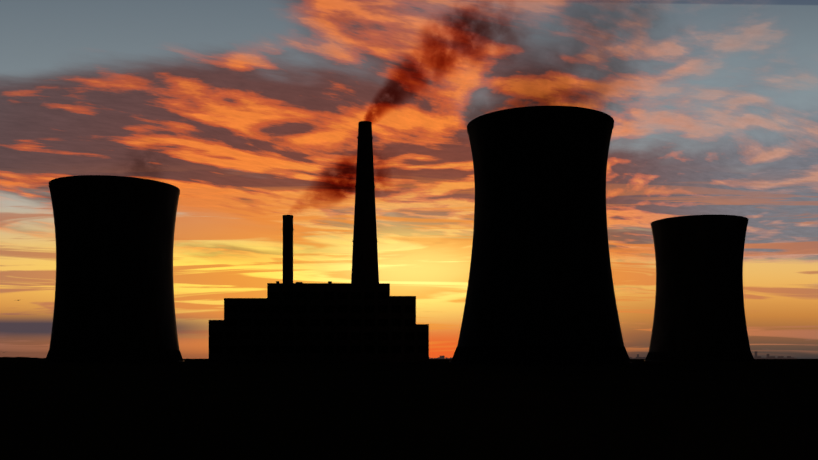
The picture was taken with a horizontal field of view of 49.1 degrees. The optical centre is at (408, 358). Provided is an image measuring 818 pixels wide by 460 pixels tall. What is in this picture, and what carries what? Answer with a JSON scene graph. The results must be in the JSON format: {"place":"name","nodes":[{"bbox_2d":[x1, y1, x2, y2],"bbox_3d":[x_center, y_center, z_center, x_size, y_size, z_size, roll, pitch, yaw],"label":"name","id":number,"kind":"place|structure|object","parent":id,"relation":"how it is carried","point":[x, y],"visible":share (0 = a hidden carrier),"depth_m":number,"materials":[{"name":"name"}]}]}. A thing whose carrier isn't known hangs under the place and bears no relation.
{"place":"outdoors","nodes":[
{"label":"outdoors","id":0,"kind":"place"},
{"bbox_2d":[282,215,293,282],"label":"chimney","id":1,"kind":"object","parent":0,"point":[287,229],"visible":0.56,"depth_m":618.90,"materials":[{"name":"concrete"}]},
{"bbox_2d":[210,292,426,352],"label":"boiler house window frames","id":2,"kind":"structure","parent":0,"point":[313,322],"depth_m":597.44,"materials":[{"name":"black"}]},
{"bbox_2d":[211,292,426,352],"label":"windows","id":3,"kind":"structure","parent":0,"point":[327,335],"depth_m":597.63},
{"bbox_2d":[351,121,378,282],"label":"tall chimney","id":4,"kind":"object","parent":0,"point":[365,259],"visible":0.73,"depth_m":617.51,"materials":[{"name":"concrete"}]},
{"bbox_2d":[0,359,817,459],"bbox_3d":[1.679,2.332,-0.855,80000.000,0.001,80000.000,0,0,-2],"label":"ground","id":5,"kind":"structure","parent":0,"point":[436,409],"depth_m":40.25,"materials":[{"name":"soil"}]},
{"bbox_2d":[0,357,187,358],"bbox_3d":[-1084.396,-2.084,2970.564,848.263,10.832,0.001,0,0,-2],"label":"woods","id":6,"kind":"object","parent":5,"relation":"on","point":[22,358],"visible":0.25,"depth_m":2964.92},
{"bbox_2d":[44,175,183,361],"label":"cooling tower","id":7,"kind":"structure","parent":5,"relation":"on","point":[114,285],"depth_m":593.12,"materials":[{"name":"concrete"}]},
{"bbox_2d":[209,281,428,361],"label":"boiler house","id":8,"kind":"structure","parent":5,"relation":"on","point":[294,356],"depth_m":597.65,"materials":[{"name":"grey metal"}]},
{"bbox_2d":[449,106,632,363],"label":"cooling tower","id":9,"kind":"structure","parent":5,"relation":"on","point":[540,288],"depth_m":421.37,"materials":[{"name":"concrete"}]},
{"bbox_2d":[429,351,796,358],"bbox_3d":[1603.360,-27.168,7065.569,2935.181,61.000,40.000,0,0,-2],"label":"town","id":10,"kind":"object","parent":5,"relation":"on","point":[755,357],"visible":0.6,"depth_m":7078.85},
{"bbox_2d":[644,214,755,360],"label":"cooling tower","id":11,"kind":"structure","parent":5,"relation":"on","point":[699,312],"depth_m":762.84,"materials":[{"name":"concrete"}]},
{"bbox_2d":[0,0,817,358],"label":"sky","id":12,"kind":"structure","parent":0,"point":[252,109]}
]}

